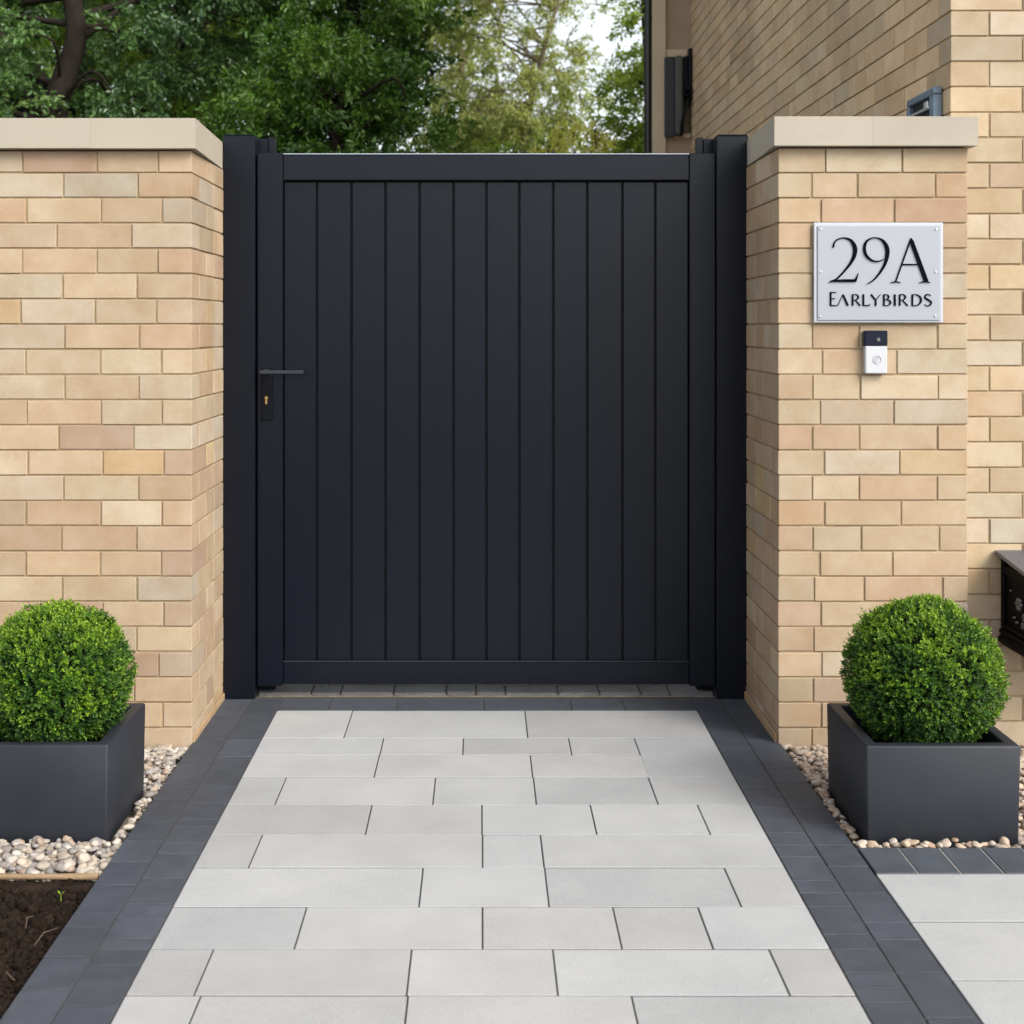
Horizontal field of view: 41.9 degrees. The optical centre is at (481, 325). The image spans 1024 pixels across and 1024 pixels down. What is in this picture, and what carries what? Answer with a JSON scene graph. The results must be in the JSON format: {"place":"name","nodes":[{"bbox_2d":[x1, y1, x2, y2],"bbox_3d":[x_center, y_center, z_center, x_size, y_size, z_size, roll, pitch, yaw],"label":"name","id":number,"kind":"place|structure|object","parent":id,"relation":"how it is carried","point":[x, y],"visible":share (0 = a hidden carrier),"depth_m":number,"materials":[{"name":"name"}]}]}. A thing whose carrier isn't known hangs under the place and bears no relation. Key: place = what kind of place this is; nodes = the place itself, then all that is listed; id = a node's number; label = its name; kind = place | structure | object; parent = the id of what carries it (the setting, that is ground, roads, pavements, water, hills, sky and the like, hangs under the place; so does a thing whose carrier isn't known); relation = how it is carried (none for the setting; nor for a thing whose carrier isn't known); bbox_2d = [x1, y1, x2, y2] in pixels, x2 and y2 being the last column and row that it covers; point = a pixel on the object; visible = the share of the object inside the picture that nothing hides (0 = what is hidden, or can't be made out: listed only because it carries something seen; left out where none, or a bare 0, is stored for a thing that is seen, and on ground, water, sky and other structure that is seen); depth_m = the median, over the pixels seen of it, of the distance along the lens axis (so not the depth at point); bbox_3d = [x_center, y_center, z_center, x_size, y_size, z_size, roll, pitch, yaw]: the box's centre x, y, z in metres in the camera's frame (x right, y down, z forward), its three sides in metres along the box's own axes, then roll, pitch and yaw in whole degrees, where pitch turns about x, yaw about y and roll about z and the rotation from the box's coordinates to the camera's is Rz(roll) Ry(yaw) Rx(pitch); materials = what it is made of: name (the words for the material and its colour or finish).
{"place":"outdoors","nodes":[
{"label":"outdoors","id":0,"kind":"place"},
{"bbox_2d":[0,878,94,1019],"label":"soil","id":1,"kind":"structure","parent":0,"point":[21,954],"depth_m":2.85,"materials":[{"name":"brown soil"}]},
{"bbox_2d":[6,916,59,980],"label":"twigs","id":2,"kind":"object","parent":1,"relation":"on","point":[36,941],"visible":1,"depth_m":2.74,"materials":[{"name":"brown wood"}]},
{"bbox_2d":[0,873,98,879],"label":"timber edging","id":3,"kind":"object","parent":1,"relation":"on","point":[58,876],"visible":1,"depth_m":3.02,"materials":[{"name":"beige wood"}]},
{"bbox_2d":[0,744,187,881],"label":"gravel","id":4,"kind":"structure","parent":0,"point":[36,855],"depth_m":3.18,"materials":[{"name":"beige gravel"}]},
{"bbox_2d":[0,703,144,843],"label":"planter","id":5,"kind":"object","parent":4,"relation":"on","point":[85,791],"visible":0.71,"depth_m":3.24,"materials":[{"name":"plastic"}]},
{"bbox_2d":[0,596,138,742],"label":"box ball","id":6,"kind":"object","parent":5,"relation":"on","point":[64,671],"visible":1,"depth_m":3.30,"materials":[{"name":"green plant"}]},
{"bbox_2d":[8,0,643,152],"label":"sky","id":7,"kind":"structure","parent":0,"point":[600,29],"materials":[{"name":"white"}]},
{"bbox_2d":[222,594,712,696],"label":"path","id":8,"kind":"structure","parent":0,"point":[485,690],"depth_m":4.57,"materials":[{"name":"grey stone"}]},
{"bbox_2d":[223,134,276,698],"bbox_3d":[-0.785,0.309,4.535,0.156,1.908,0.150,0,0,0],"label":"gate post","id":9,"kind":"object","parent":8,"relation":"on","point":[241,152],"visible":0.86,"depth_m":4.46,"materials":[{"name":"metal"}]},
{"bbox_2d":[695,134,747,698],"bbox_3d":[0.812,0.309,4.535,0.156,1.908,0.150,0,0,0],"label":"gate post","id":10,"kind":"object","parent":8,"relation":"on","point":[731,347],"visible":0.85,"depth_m":4.46,"materials":[{"name":"metal"}]},
{"bbox_2d":[257,153,714,685],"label":"garden gate","id":11,"kind":"structure","parent":10,"relation":"attached to","point":[485,418],"depth_m":4.50,"materials":[{"name":"metal"}]},
{"bbox_2d":[22,697,927,1023],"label":"path","id":12,"kind":"structure","parent":0,"point":[490,867],"depth_m":2.95,"materials":[{"name":"grey stone"}]},
{"bbox_2d":[783,744,1023,850],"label":"gravel","id":13,"kind":"structure","parent":0,"point":[812,765],"depth_m":3.50,"materials":[{"name":"beige gravel"}]},
{"bbox_2d":[827,703,1019,847],"bbox_3d":[1.115,1.139,3.414,0.374,0.249,0.372,0,0,0],"label":"planter","id":14,"kind":"object","parent":13,"relation":"on","point":[886,791],"visible":0.7,"depth_m":3.23,"materials":[{"name":"plastic"}]},
{"bbox_2d":[838,593,1013,742],"bbox_3d":[1.124,0.885,3.412,0.419,0.406,0.414,0,0,0],"label":"box ball","id":15,"kind":"object","parent":14,"relation":"on","point":[930,669],"visible":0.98,"depth_m":3.29,"materials":[{"name":"green plant"}]},
{"bbox_2d":[877,875,1023,1023],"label":"drive","id":16,"kind":"structure","parent":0,"point":[969,930],"depth_m":2.75,"materials":[{"name":"grey stone"}]},
{"label":"ground","id":17,"kind":"structure","parent":0,"visible":0},
{"bbox_2d":[0,0,64,115],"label":"forked tree","id":18,"kind":"object","parent":17,"relation":"on","point":[9,5],"visible":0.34,"depth_m":9.29,"materials":[{"name":"green plant"}]},
{"bbox_2d":[5,0,116,117],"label":"tree","id":19,"kind":"object","parent":17,"relation":"on","point":[48,69],"visible":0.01,"depth_m":16.28,"materials":[{"name":"green plant"}]},
{"bbox_2d":[0,118,224,748],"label":"garden wall","id":20,"kind":"structure","parent":17,"relation":"on","point":[111,367],"depth_m":3.98,"materials":[{"name":"brick"}]},
{"bbox_2d":[0,95,229,234],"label":"shrub","id":21,"kind":"object","parent":17,"relation":"on","point":[2,110],"visible":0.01,"depth_m":8.22,"materials":[{"name":"green plant"}]},
{"bbox_2d":[1,0,288,131],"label":"olive tree","id":22,"kind":"object","parent":17,"relation":"on","point":[130,57],"visible":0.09,"depth_m":11.84,"materials":[{"name":"green plant"}]},
{"bbox_2d":[28,4,261,133],"bbox_3d":[-4.644,-2.719,17.952,4.166,7.928,3.414,0,0,0],"label":"tree","id":23,"kind":"object","parent":17,"relation":"on","point":[145,108],"visible":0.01,"depth_m":17.25,"materials":[{"name":"green plant"}]},
{"bbox_2d":[0,0,296,129],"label":"broadleaf tree","id":24,"kind":"object","parent":17,"relation":"on","point":[70,77],"visible":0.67,"depth_m":9.04,"materials":[{"name":"green plant"}]},
{"bbox_2d":[164,0,440,144],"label":"tree","id":25,"kind":"object","parent":17,"relation":"on","point":[314,3],"visible":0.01,"depth_m":17.30,"materials":[{"name":"green plant"}]},
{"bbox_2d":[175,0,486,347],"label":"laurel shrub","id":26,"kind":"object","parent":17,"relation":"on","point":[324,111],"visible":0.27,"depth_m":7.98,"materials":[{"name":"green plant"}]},
{"bbox_2d":[204,0,477,152],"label":"dark tree","id":27,"kind":"object","parent":17,"relation":"on","point":[347,17],"visible":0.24,"depth_m":9.90,"materials":[{"name":"green plant"}]},
{"bbox_2d":[375,7,527,152],"bbox_3d":[-0.339,-1.668,17.125,2.188,5.827,2.224,0,0,-20],"label":"feathery tree","id":28,"kind":"object","parent":17,"relation":"on","point":[468,64],"visible":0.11,"depth_m":16.98,"materials":[{"name":"green plant"}]},
{"bbox_2d":[0,699,980,1023],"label":"path border","id":29,"kind":"object","parent":17,"relation":"on","point":[100,989],"visible":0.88,"depth_m":3.05,"materials":[{"name":"grey stone"}]},
{"bbox_2d":[410,0,621,152],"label":"feathery tree","id":30,"kind":"object","parent":17,"relation":"on","point":[525,125],"visible":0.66,"depth_m":14.93,"materials":[{"name":"green plant"}]},
{"bbox_2d":[469,121,575,152],"bbox_3d":[0.380,-0.400,13.578,2.326,3.286,1.599,0,0,0],"label":"back shrub","id":31,"kind":"object","parent":17,"relation":"on","point":[508,146],"visible":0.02,"depth_m":13.42,"materials":[{"name":"green plant"}]},
{"bbox_2d":[528,115,619,152],"bbox_3d":[0.776,-0.262,10.917,1.115,3.012,1.018,0,0,0],"label":"yellow bush","id":32,"kind":"object","parent":17,"relation":"on","point":[601,138],"visible":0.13,"depth_m":10.97,"materials":[{"name":"green plant"}]},
{"bbox_2d":[569,0,643,152],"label":"slender tree","id":33,"kind":"object","parent":17,"relation":"on","point":[628,82],"visible":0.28,"depth_m":12.90,"materials":[{"name":"green plant"}]},
{"bbox_2d":[643,0,1023,745],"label":"brick house","id":34,"kind":"structure","parent":17,"relation":"on","point":[757,64],"depth_m":4.04,"materials":[{"name":"brick"}]},
{"bbox_2d":[664,48,691,137],"bbox_3d":[1.321,-1.568,9.034,0.182,0.590,0.212,0,0,0],"label":"wall cabinet","id":35,"kind":"object","parent":34,"relation":"attached to","point":[677,80],"depth_m":8.99,"materials":[{"name":"black metal"}]},
{"bbox_2d":[664,57,674,137],"bbox_3d":[1.263,-1.542,9.065,0.067,0.536,0.150,0,0,0],"label":"cabinet door","id":36,"kind":"structure","parent":35,"relation":"in","point":[669,62],"depth_m":8.99,"materials":[{"name":"black metal"}]},
{"bbox_2d":[907,87,941,115],"bbox_3d":[1.393,-0.646,4.230,0.040,0.178,0.260,0,0,0],"label":"wall lamp","id":37,"kind":"object","parent":34,"relation":"attached to","point":[928,102],"visible":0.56,"depth_m":4.16,"materials":[{"name":"metal"}]},
{"bbox_2d":[994,550,1023,656],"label":"letter box","id":38,"kind":"object","parent":34,"relation":"attached to","point":[1011,635],"visible":1,"depth_m":3.95,"materials":[{"name":"black metal"}]},
{"bbox_2d":[744,116,977,752],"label":"brick pillar","id":39,"kind":"structure","parent":17,"relation":"on","point":[856,491],"depth_m":3.98,"materials":[{"name":"brick"}]},
{"bbox_2d":[862,331,887,373],"bbox_3d":[1.166,0.077,3.965,0.069,0.128,0.028,0,0,0],"label":"doorbell","id":40,"kind":"object","parent":39,"relation":"attached to","point":[874,343],"visible":1,"depth_m":3.96,"materials":[{"name":"white plastic"}]},
{"bbox_2d":[813,223,942,322],"bbox_3d":[1.177,-0.158,3.971,0.383,0.297,0.027,0,0,0],"label":"number plate","id":41,"kind":"object","parent":39,"relation":"attached to","point":[877,272],"visible":1,"depth_m":3.96,"materials":[{"name":"plastic"}]},
{"bbox_2d":[858,848,1023,877],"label":"drive border","id":42,"kind":"object","parent":17,"relation":"on","point":[944,861],"visible":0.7,"depth_m":3.10,"materials":[{"name":"grey stone"}]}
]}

